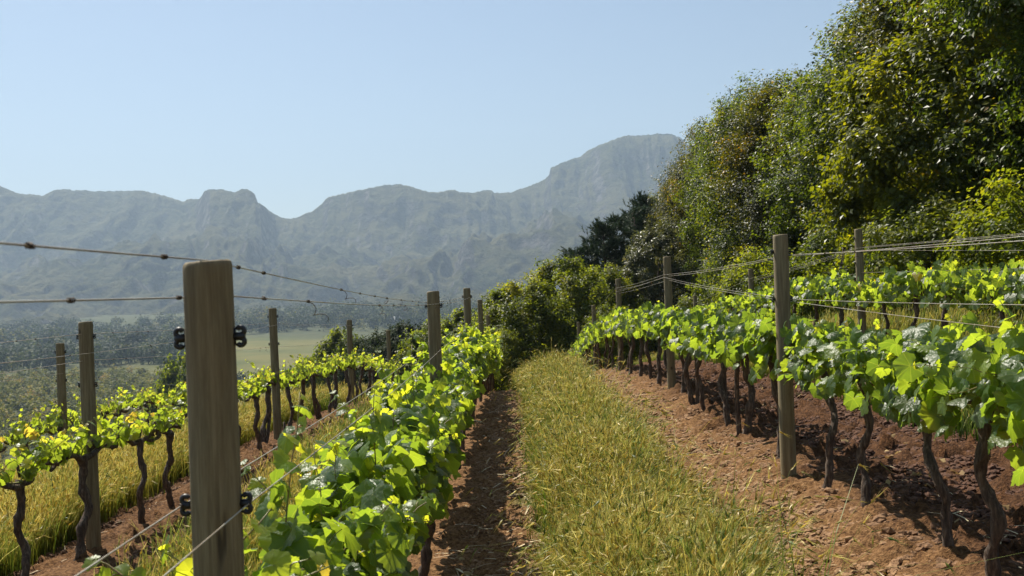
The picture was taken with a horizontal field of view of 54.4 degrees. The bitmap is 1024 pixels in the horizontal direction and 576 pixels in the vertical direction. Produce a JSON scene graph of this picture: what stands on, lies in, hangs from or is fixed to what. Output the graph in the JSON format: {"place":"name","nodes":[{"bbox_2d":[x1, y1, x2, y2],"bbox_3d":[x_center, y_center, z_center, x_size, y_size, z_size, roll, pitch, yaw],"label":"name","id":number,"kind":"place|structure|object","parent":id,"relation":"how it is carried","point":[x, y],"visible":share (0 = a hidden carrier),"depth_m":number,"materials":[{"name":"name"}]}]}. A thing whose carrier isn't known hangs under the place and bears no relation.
{"place":"outdoors","nodes":[
{"label":"outdoors","id":0,"kind":"place"},
{"bbox_2d":[93,395,372,575],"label":"grass","id":1,"kind":"structure","parent":0,"point":[253,561],"depth_m":6.82,"materials":[{"name":"green plant"}]},
{"bbox_2d":[0,133,692,325],"bbox_3d":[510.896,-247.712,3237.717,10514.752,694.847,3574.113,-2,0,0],"label":"mountain range","id":2,"kind":"structure","parent":0,"point":[399,242],"depth_m":2942.81,"materials":[{"name":"grey stone"}]},
{"bbox_2d":[0,0,939,218],"label":"sky","id":3,"kind":"structure","parent":0,"point":[297,105],"materials":[{"name":"blue"}]},
{"bbox_2d":[0,304,1023,575],"bbox_3d":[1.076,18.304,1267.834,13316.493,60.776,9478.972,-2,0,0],"label":"ground","id":4,"kind":"structure","parent":0,"point":[968,546],"depth_m":7.50,"materials":[{"name":"brown soil"}]},
{"bbox_2d":[2,404,62,449],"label":"grapevine","id":5,"kind":"object","parent":4,"relation":"on","point":[11,438],"visible":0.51,"depth_m":11.47,"materials":[{"name":"green plant"}]},
{"bbox_2d":[0,422,88,575],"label":"grapevine","id":6,"kind":"object","parent":4,"relation":"on","point":[35,461],"visible":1,"depth_m":6.32,"materials":[{"name":"green plant"}]},
{"bbox_2d":[42,401,78,437],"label":"grapevine","id":7,"kind":"object","parent":4,"relation":"on","point":[53,424],"visible":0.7,"depth_m":12.32,"materials":[{"name":"green plant"}]},
{"bbox_2d":[55,343,68,468],"bbox_3d":[-5.636,1.749,12.492,0.121,2.122,0.109,-2,0,44],"label":"vineyard post","id":8,"kind":"object","parent":4,"relation":"on","point":[61,379],"visible":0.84,"depth_m":12.45,"materials":[{"name":"brown wood"}]},
{"bbox_2d":[32,404,119,560],"bbox_3d":[-3.080,1.470,7.265,0.404,1.210,1.110,-2,0,2],"label":"grapevine","id":9,"kind":"object","parent":4,"relation":"on","point":[79,449],"visible":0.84,"depth_m":7.24,"materials":[{"name":"green plant"}]},
{"bbox_2d":[76,321,100,549],"bbox_3d":[-3.153,1.279,7.444,0.112,2.060,0.120,-2,0,-43],"label":"vineyard post","id":10,"kind":"object","parent":4,"relation":"on","point":[87,383],"visible":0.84,"depth_m":7.40,"materials":[{"name":"brown wood"}]},
{"bbox_2d":[0,364,181,430],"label":"orchard scrub","id":11,"kind":"object","parent":4,"relation":"on","point":[28,397],"visible":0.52,"depth_m":467.38,"materials":[{"name":"green plant"}]},
{"bbox_2d":[0,326,184,371],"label":"woodland","id":12,"kind":"object","parent":4,"relation":"on","point":[20,352],"visible":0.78,"depth_m":675.15,"materials":[{"name":"green plant"}]},
{"bbox_2d":[0,310,184,345],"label":"woodland","id":13,"kind":"object","parent":4,"relation":"on","point":[18,330],"visible":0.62,"depth_m":1183.67,"materials":[{"name":"green plant"}]},
{"bbox_2d":[99,385,136,429],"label":"grapevine","id":14,"kind":"object","parent":4,"relation":"on","point":[125,406],"visible":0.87,"depth_m":14.29,"materials":[{"name":"green plant"}]},
{"bbox_2d":[98,398,182,523],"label":"grapevine","id":15,"kind":"object","parent":4,"relation":"on","point":[125,433],"visible":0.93,"depth_m":8.22,"materials":[{"name":"green plant"}]},
{"bbox_2d":[126,382,161,423],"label":"grapevine","id":16,"kind":"object","parent":4,"relation":"on","point":[143,400],"visible":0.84,"depth_m":15.26,"materials":[{"name":"green plant"}]},
{"bbox_2d":[137,398,187,506],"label":"grapevine","id":17,"kind":"object","parent":4,"relation":"on","point":[177,421],"visible":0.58,"depth_m":8.99,"materials":[{"name":"green plant"}]},
{"bbox_2d":[142,349,186,419],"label":"bushy tree","id":18,"kind":"object","parent":4,"relation":"on","point":[171,379],"visible":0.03,"depth_m":149.11,"materials":[{"name":"green plant"}]},
{"bbox_2d":[7,411,347,575],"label":"soil clod scatter","id":19,"kind":"object","parent":4,"relation":"on","point":[113,525],"visible":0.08,"depth_m":8.53,"materials":[{"name":"brown soil"}]},
{"bbox_2d":[0,379,373,575],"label":"grass","id":20,"kind":"structure","parent":4,"relation":"on","point":[54,503],"depth_m":9.18,"materials":[{"name":"plant"}]},
{"bbox_2d":[81,502,330,575],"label":"grapevine","id":21,"kind":"object","parent":4,"relation":"on","point":[284,563],"visible":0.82,"depth_m":2.33,"materials":[{"name":"green plant"}]},
{"bbox_2d":[173,259,252,575],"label":"vineyard post","id":22,"kind":"object","parent":4,"relation":"on","point":[210,336],"visible":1,"depth_m":2.09,"materials":[{"name":"brown wood"}]},
{"bbox_2d":[0,242,471,307],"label":"trellis wire","id":23,"kind":"object","parent":22,"relation":"attached to","point":[29,245],"visible":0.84,"depth_m":1.78,"materials":[{"name":"grey metal"}]},
{"bbox_2d":[0,295,485,319],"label":"trellis wire","id":24,"kind":"object","parent":22,"relation":"attached to","point":[70,300],"visible":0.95,"depth_m":1.99,"materials":[{"name":"grey metal"}]},
{"bbox_2d":[75,322,474,575],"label":"trellis wire","id":25,"kind":"object","parent":22,"relation":"attached to","point":[108,554],"visible":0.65,"depth_m":2.03,"materials":[{"name":"grey metal"}]},
{"bbox_2d":[163,321,483,575],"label":"trellis wire","id":26,"kind":"object","parent":22,"relation":"attached to","point":[197,547],"visible":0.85,"depth_m":2.23,"materials":[{"name":"grey metal"}]},
{"bbox_2d":[237,368,271,450],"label":"grapevine","id":27,"kind":"object","parent":4,"relation":"on","point":[253,392],"visible":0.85,"depth_m":11.82,"materials":[{"name":"green plant"}]},
{"bbox_2d":[245,359,288,442],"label":"grapevine","id":28,"kind":"object","parent":4,"relation":"on","point":[264,432],"visible":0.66,"depth_m":12.73,"materials":[{"name":"green plant"}]},
{"bbox_2d":[267,308,281,439],"bbox_3d":[-3.105,1.297,13.094,0.110,2.070,0.119,-2,0,44],"label":"vineyard post","id":29,"kind":"object","parent":4,"relation":"on","point":[274,358],"visible":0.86,"depth_m":13.05,"materials":[{"name":"brown wood"}]},
{"bbox_2d":[156,392,394,575],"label":"grapevine","id":30,"kind":"object","parent":4,"relation":"on","point":[296,540],"visible":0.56,"depth_m":2.79,"materials":[{"name":"green plant"}]},
{"bbox_2d":[279,357,308,425],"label":"grapevine","id":31,"kind":"object","parent":4,"relation":"on","point":[289,377],"visible":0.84,"depth_m":13.66,"materials":[{"name":"green plant"}]},
{"bbox_2d":[292,338,341,391],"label":"bushy tree","id":32,"kind":"object","parent":4,"relation":"on","point":[319,379],"visible":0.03,"depth_m":82.51,"materials":[{"name":"green plant"}]},
{"bbox_2d":[314,325,364,388],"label":"bushy tree","id":33,"kind":"object","parent":4,"relation":"on","point":[336,335],"visible":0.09,"depth_m":83.14,"materials":[{"name":"green plant"}]},
{"bbox_2d":[241,433,438,575],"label":"grapevine","id":34,"kind":"object","parent":4,"relation":"on","point":[388,553],"visible":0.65,"depth_m":3.25,"materials":[{"name":"green plant"}]},
{"bbox_2d":[234,290,520,332],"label":"woodland","id":35,"kind":"object","parent":4,"relation":"on","point":[370,313],"visible":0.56,"depth_m":1203.56,"materials":[{"name":"green plant"}]},
{"bbox_2d":[354,324,401,386],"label":"bushy tree","id":36,"kind":"object","parent":4,"relation":"on","point":[372,342],"visible":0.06,"depth_m":72.94,"materials":[{"name":"green plant"}]},
{"bbox_2d":[297,385,461,575],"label":"grapevine","id":37,"kind":"object","parent":4,"relation":"on","point":[399,460],"visible":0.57,"depth_m":4.14,"materials":[{"name":"green plant"}]},
{"bbox_2d":[329,377,460,524],"bbox_3d":[-0.581,1.204,5.287,0.702,1.417,1.211,-2,0,3],"label":"grapevine","id":38,"kind":"object","parent":4,"relation":"on","point":[449,425],"visible":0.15,"depth_m":5.24,"materials":[{"name":"green plant"}]},
{"bbox_2d":[364,319,426,385],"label":"bushy tree","id":39,"kind":"object","parent":4,"relation":"on","point":[396,334],"visible":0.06,"depth_m":68.87,"materials":[{"name":"green plant"}]},
{"bbox_2d":[366,343,473,575],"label":"grapevine","id":40,"kind":"object","parent":4,"relation":"on","point":[436,389],"visible":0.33,"depth_m":6.17,"materials":[{"name":"green plant"}]},
{"bbox_2d":[392,313,455,374],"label":"bushy tree","id":41,"kind":"object","parent":4,"relation":"on","point":[423,337],"visible":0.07,"depth_m":64.88,"materials":[{"name":"green plant"}]},
{"bbox_2d":[387,330,467,420],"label":"grapevine","id":42,"kind":"object","parent":4,"relation":"on","point":[427,365],"visible":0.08,"depth_m":7.79,"materials":[{"name":"green plant"}]},
{"bbox_2d":[384,370,476,538],"bbox_3d":[-0.566,1.243,7.167,0.661,1.334,1.140,-2,0,-3],"label":"grapevine","id":43,"kind":"object","parent":4,"relation":"on","point":[459,456],"visible":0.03,"depth_m":7.02,"materials":[{"name":"green plant"}]},
{"bbox_2d":[425,291,443,383],"bbox_3d":[-0.610,1.084,8.158,0.110,2.122,0.111,-2,0,-44],"label":"vineyard post","id":44,"kind":"object","parent":4,"relation":"on","point":[435,345],"visible":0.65,"depth_m":8.11,"materials":[{"name":"brown wood"}]},
{"bbox_2d":[412,352,482,430],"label":"grapevine","id":45,"kind":"object","parent":4,"relation":"on","point":[457,371],"visible":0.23,"depth_m":8.85,"materials":[{"name":"green plant"}]},
{"bbox_2d":[411,337,485,469],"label":"grapevine","id":46,"kind":"object","parent":4,"relation":"on","point":[463,362],"visible":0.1,"depth_m":9.97,"materials":[{"name":"green plant"}]},
{"bbox_2d":[421,304,477,369],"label":"bushy tree","id":47,"kind":"object","parent":4,"relation":"on","point":[457,318],"visible":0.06,"depth_m":61.52,"materials":[{"name":"green plant"}]},
{"bbox_2d":[427,340,483,449],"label":"grapevine","id":48,"kind":"object","parent":4,"relation":"on","point":[463,354],"visible":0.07,"depth_m":10.91,"materials":[{"name":"green plant"}]},
{"bbox_2d":[442,324,494,431],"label":"grapevine","id":49,"kind":"object","parent":4,"relation":"on","point":[478,359],"visible":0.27,"depth_m":11.74,"materials":[{"name":"green plant"}]},
{"bbox_2d":[435,389,550,575],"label":"soil clod scatter","id":50,"kind":"object","parent":4,"relation":"on","point":[484,529],"visible":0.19,"depth_m":8.20,"materials":[{"name":"brown soil"}]},
{"bbox_2d":[486,326,532,390],"bbox_3d":[-0.443,2.877,35.027,2.805,3.122,2.669,-2,0,5],"label":"bushy tree","id":51,"kind":"object","parent":4,"relation":"on","point":[511,342],"visible":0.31,"depth_m":34.34,"materials":[{"name":"green plant"}]},
{"bbox_2d":[462,273,580,390],"bbox_3d":[0.483,2.008,37.403,5.046,5.162,5.158,-2,0,13],"label":"bushy tree","id":52,"kind":"object","parent":4,"relation":"on","point":[540,313],"visible":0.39,"depth_m":36.28,"materials":[{"name":"green plant"}]},
{"bbox_2d":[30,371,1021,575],"bbox_3d":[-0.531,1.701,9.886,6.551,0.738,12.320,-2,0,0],"label":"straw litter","id":53,"kind":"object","parent":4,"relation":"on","point":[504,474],"visible":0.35,"depth_m":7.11,"materials":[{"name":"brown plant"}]},
{"bbox_2d":[514,252,626,366],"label":"bushy tree","id":54,"kind":"object","parent":4,"relation":"on","point":[568,280],"visible":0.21,"depth_m":40.71,"materials":[{"name":"green plant"}]},
{"bbox_2d":[552,243,603,299],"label":"pine tree","id":55,"kind":"object","parent":4,"relation":"on","point":[579,251],"visible":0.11,"depth_m":48.72,"materials":[{"name":"green plant"}]},
{"bbox_2d":[576,217,645,292],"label":"pine tree","id":56,"kind":"object","parent":4,"relation":"on","point":[606,231],"visible":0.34,"depth_m":49.73,"materials":[{"name":"green plant"}]},
{"bbox_2d":[559,260,664,354],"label":"bushy tree","id":57,"kind":"object","parent":4,"relation":"on","point":[612,274],"visible":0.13,"depth_m":42.67,"materials":[{"name":"green plant"}]},
{"bbox_2d":[574,302,651,370],"bbox_3d":[3.688,2.208,36.532,3.086,3.434,2.936,-2,0,11],"label":"bushy tree","id":58,"kind":"object","parent":4,"relation":"on","point":[604,312],"visible":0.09,"depth_m":35.72,"materials":[{"name":"green plant"}]},
{"bbox_2d":[600,203,680,305],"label":"pine tree","id":59,"kind":"object","parent":4,"relation":"on","point":[637,217],"visible":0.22,"depth_m":50.71,"materials":[{"name":"green plant"}]},
{"bbox_2d":[631,300,664,383],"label":"grapevine","id":60,"kind":"object","parent":4,"relation":"on","point":[640,314],"visible":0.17,"depth_m":13.90,"materials":[{"name":"green plant"}]},
{"bbox_2d":[619,189,678,299],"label":"pine tree","id":61,"kind":"object","parent":4,"relation":"on","point":[641,199],"visible":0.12,"depth_m":55.53,"materials":[{"name":"green plant"}]},
{"bbox_2d":[619,220,704,354],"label":"silver leaved tree","id":62,"kind":"object","parent":4,"relation":"on","point":[641,251],"visible":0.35,"depth_m":43.60,"materials":[{"name":"green plant"}]},
{"bbox_2d":[641,301,685,369],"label":"grapevine","id":63,"kind":"object","parent":4,"relation":"on","point":[648,326],"visible":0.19,"depth_m":13.14,"materials":[{"name":"green plant"}]},
{"bbox_2d":[662,256,675,388],"bbox_3d":[2.075,0.625,13.101,0.111,2.084,0.116,-2,0,43],"label":"vineyard post","id":64,"kind":"object","parent":4,"relation":"on","point":[667,265],"visible":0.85,"depth_m":13.06,"materials":[{"name":"brown wood"}]},
{"bbox_2d":[642,144,705,302],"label":"broadleaf tree","id":65,"kind":"object","parent":4,"relation":"on","point":[660,201],"visible":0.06,"depth_m":50.85,"materials":[{"name":"green plant"}]},
{"bbox_2d":[649,306,708,392],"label":"grapevine","id":66,"kind":"object","parent":4,"relation":"on","point":[658,312],"visible":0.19,"depth_m":12.23,"materials":[{"name":"green plant"}]},
{"bbox_2d":[659,309,709,404],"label":"grapevine","id":67,"kind":"object","parent":4,"relation":"on","point":[671,316],"visible":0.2,"depth_m":11.22,"materials":[{"name":"green plant"}]},
{"bbox_2d":[671,313,715,410],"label":"grapevine","id":68,"kind":"object","parent":4,"relation":"on","point":[682,346],"visible":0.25,"depth_m":10.54,"materials":[{"name":"green plant"}]},
{"bbox_2d":[674,275,724,317],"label":"shrub","id":69,"kind":"object","parent":4,"relation":"on","point":[687,303],"visible":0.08,"depth_m":35.29,"materials":[{"name":"green plant"}]},
{"bbox_2d":[687,310,731,426],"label":"grapevine","id":70,"kind":"object","parent":4,"relation":"on","point":[698,342],"visible":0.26,"depth_m":9.42,"materials":[{"name":"green plant"}]},
{"bbox_2d":[652,118,775,304],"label":"broadleaf tree","id":71,"kind":"object","parent":4,"relation":"on","point":[679,215],"visible":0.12,"depth_m":47.13,"materials":[{"name":"green plant"}]},
{"bbox_2d":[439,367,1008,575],"bbox_3d":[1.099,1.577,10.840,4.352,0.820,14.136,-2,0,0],"label":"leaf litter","id":72,"kind":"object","parent":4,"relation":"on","point":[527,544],"visible":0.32,"depth_m":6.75,"materials":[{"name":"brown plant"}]},
{"bbox_2d":[704,308,774,435],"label":"grapevine","id":73,"kind":"object","parent":4,"relation":"on","point":[721,351],"visible":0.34,"depth_m":8.69,"materials":[{"name":"green plant"}]},
{"bbox_2d":[460,339,1022,575],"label":"grass","id":74,"kind":"structure","parent":4,"relation":"on","point":[573,553],"depth_m":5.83,"materials":[{"name":"green plant"}]},
{"bbox_2d":[665,83,818,304],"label":"broadleaf tree","id":75,"kind":"object","parent":4,"relation":"on","point":[693,232],"visible":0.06,"depth_m":42.89,"materials":[{"name":"green plant"}]},
{"bbox_2d":[684,69,828,295],"bbox_3d":[10.944,-3.381,38.752,8.967,10.381,8.082,-2,0,30],"label":"broadleaf tree","id":76,"kind":"object","parent":4,"relation":"on","point":[721,126],"visible":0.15,"depth_m":38.20,"materials":[{"name":"green plant"}]},
{"bbox_2d":[702,62,832,306],"bbox_3d":[10.529,-2.957,34.023,7.483,9.793,7.592,-2,0,-23],"label":"broadleaf tree","id":77,"kind":"object","parent":4,"relation":"on","point":[753,126],"visible":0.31,"depth_m":34.57,"materials":[{"name":"green plant"}]},
{"bbox_2d":[708,238,833,323],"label":"shrub","id":78,"kind":"object","parent":4,"relation":"on","point":[734,282],"visible":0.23,"depth_m":29.16,"materials":[{"name":"green plant"}]},
{"bbox_2d":[723,315,827,458],"bbox_3d":[2.005,0.813,7.571,0.699,1.229,1.091,-2,0,1],"label":"grapevine","id":79,"kind":"object","parent":4,"relation":"on","point":[760,356],"visible":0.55,"depth_m":7.53,"materials":[{"name":"green plant"}]},
{"bbox_2d":[770,234,796,478],"bbox_3d":[1.907,0.645,6.952,0.109,2.043,0.121,-2,0,45],"label":"vineyard post","id":80,"kind":"object","parent":4,"relation":"on","point":[780,253],"visible":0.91,"depth_m":6.91,"materials":[{"name":"brown wood"}]},
{"bbox_2d":[592,359,1023,575],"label":"soil clod scatter","id":81,"kind":"object","parent":4,"relation":"on","point":[917,489],"visible":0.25,"depth_m":6.54,"materials":[{"name":"brown soil"}]},
{"bbox_2d":[757,313,869,487],"bbox_3d":[2.057,0.787,6.641,0.608,1.242,1.151,-2,0,2],"label":"grapevine","id":82,"kind":"object","parent":4,"relation":"on","point":[792,362],"visible":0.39,"depth_m":6.46,"materials":[{"name":"green plant"}]},
{"bbox_2d":[790,274,836,325],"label":"grapevine","id":83,"kind":"object","parent":4,"relation":"on","point":[804,289],"visible":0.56,"depth_m":15.19,"materials":[{"name":"green plant"}]},
{"bbox_2d":[633,349,1021,449],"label":"grass","id":84,"kind":"structure","parent":4,"relation":"on","point":[966,423],"depth_m":7.58,"materials":[{"name":"green plant"}]},
{"bbox_2d":[807,268,856,325],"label":"grapevine","id":85,"kind":"object","parent":4,"relation":"on","point":[832,285],"visible":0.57,"depth_m":14.14,"materials":[{"name":"green plant"}]},
{"bbox_2d":[767,224,902,318],"bbox_3d":[7.488,-0.195,22.976,3.249,2.903,3.222,-2,0,18],"label":"shrub","id":86,"kind":"object","parent":4,"relation":"on","point":[816,246],"visible":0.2,"depth_m":22.56,"materials":[{"name":"green plant"}]},
{"bbox_2d":[784,324,910,507],"bbox_3d":[2.070,0.806,5.886,0.661,1.213,1.145,-2,0,0],"label":"grapevine","id":87,"kind":"object","parent":4,"relation":"on","point":[830,355],"visible":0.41,"depth_m":5.81,"materials":[{"name":"green plant"}]},
{"bbox_2d":[745,10,971,280],"bbox_3d":[11.420,-3.667,30.057,8.449,9.610,9.125,-2,0,-37],"label":"broadleaf tree","id":88,"kind":"object","parent":4,"relation":"on","point":[792,179],"visible":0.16,"depth_m":30.24,"materials":[{"name":"green plant"}]},
{"bbox_2d":[853,229,866,333],"bbox_3d":[4.632,0.219,13.202,0.118,2.009,0.113,-2,0,-43],"label":"vineyard post","id":89,"kind":"object","parent":4,"relation":"on","point":[858,237],"visible":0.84,"depth_m":13.16,"materials":[{"name":"brown wood"}]},
{"bbox_2d":[830,274,892,309],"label":"grapevine","id":90,"kind":"object","parent":4,"relation":"on","point":[845,288],"visible":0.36,"depth_m":13.30,"materials":[{"name":"green plant"}]},
{"bbox_2d":[850,275,911,334],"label":"grapevine","id":91,"kind":"object","parent":4,"relation":"on","point":[867,294],"visible":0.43,"depth_m":12.44,"materials":[{"name":"green plant"}]},
{"bbox_2d":[774,0,1017,274],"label":"broadleaf tree","id":92,"kind":"object","parent":4,"relation":"on","point":[818,144],"visible":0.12,"depth_m":26.03,"materials":[{"name":"green plant"}]},
{"bbox_2d":[775,298,1023,342],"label":"grass","id":93,"kind":"structure","parent":4,"relation":"on","point":[900,323],"depth_m":14.75,"materials":[{"name":"green plant"}]},
{"bbox_2d":[872,260,957,325],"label":"grapevine","id":94,"kind":"object","parent":4,"relation":"on","point":[904,282],"visible":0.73,"depth_m":11.44,"materials":[{"name":"green plant"}]},
{"bbox_2d":[810,9,1023,270],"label":"broadleaf tree","id":95,"kind":"object","parent":4,"relation":"on","point":[866,158],"visible":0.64,"depth_m":18.56,"materials":[{"name":"green plant"}]},
{"bbox_2d":[841,318,1006,546],"bbox_3d":[2.027,0.783,4.952,0.614,1.260,1.122,-2,0,1],"label":"grapevine","id":96,"kind":"object","parent":4,"relation":"on","point":[878,363],"visible":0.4,"depth_m":4.85,"materials":[{"name":"green plant"}]},
{"bbox_2d":[826,0,1023,268],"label":"broadleaf tree","id":97,"kind":"object","parent":4,"relation":"on","point":[880,14],"visible":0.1,"depth_m":22.23,"materials":[{"name":"green plant"}]},
{"bbox_2d":[849,188,1023,316],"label":"shrub","id":98,"kind":"object","parent":4,"relation":"on","point":[876,237],"visible":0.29,"depth_m":17.13,"materials":[{"name":"green plant"}]},
{"bbox_2d":[879,0,1023,271],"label":"broadleaf tree","id":99,"kind":"object","parent":4,"relation":"on","point":[982,132],"visible":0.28,"depth_m":17.88,"materials":[{"name":"green plant"}]},
{"bbox_2d":[915,256,991,328],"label":"grapevine","id":100,"kind":"object","parent":4,"relation":"on","point":[940,282],"visible":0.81,"depth_m":10.25,"materials":[{"name":"green plant"}]},
{"bbox_2d":[892,311,1023,575],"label":"grapevine","id":101,"kind":"object","parent":4,"relation":"on","point":[965,376],"visible":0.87,"depth_m":4.14,"materials":[{"name":"green plant"}]},
{"bbox_2d":[929,168,1023,323],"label":"shrub","id":102,"kind":"object","parent":4,"relation":"on","point":[989,224],"visible":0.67,"depth_m":13.51,"materials":[{"name":"green plant"}]},
{"bbox_2d":[932,0,1023,206],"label":"broadleaf tree","id":103,"kind":"object","parent":4,"relation":"on","point":[969,17],"visible":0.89,"depth_m":15.79,"materials":[{"name":"green plant"}]},
{"bbox_2d":[950,265,1022,320],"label":"grapevine","id":104,"kind":"object","parent":4,"relation":"on","point":[986,289],"visible":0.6,"depth_m":9.62,"materials":[{"name":"green plant"}]},
{"bbox_2d":[971,300,1023,485],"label":"grapevine","id":105,"kind":"object","parent":4,"relation":"on","point":[1008,432],"visible":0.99,"depth_m":3.64,"materials":[{"name":"green plant"}]},
{"bbox_2d":[991,259,1023,303],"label":"grapevine","id":106,"kind":"object","parent":4,"relation":"on","point":[1014,281],"visible":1,"depth_m":8.90,"materials":[{"name":"green plant"}]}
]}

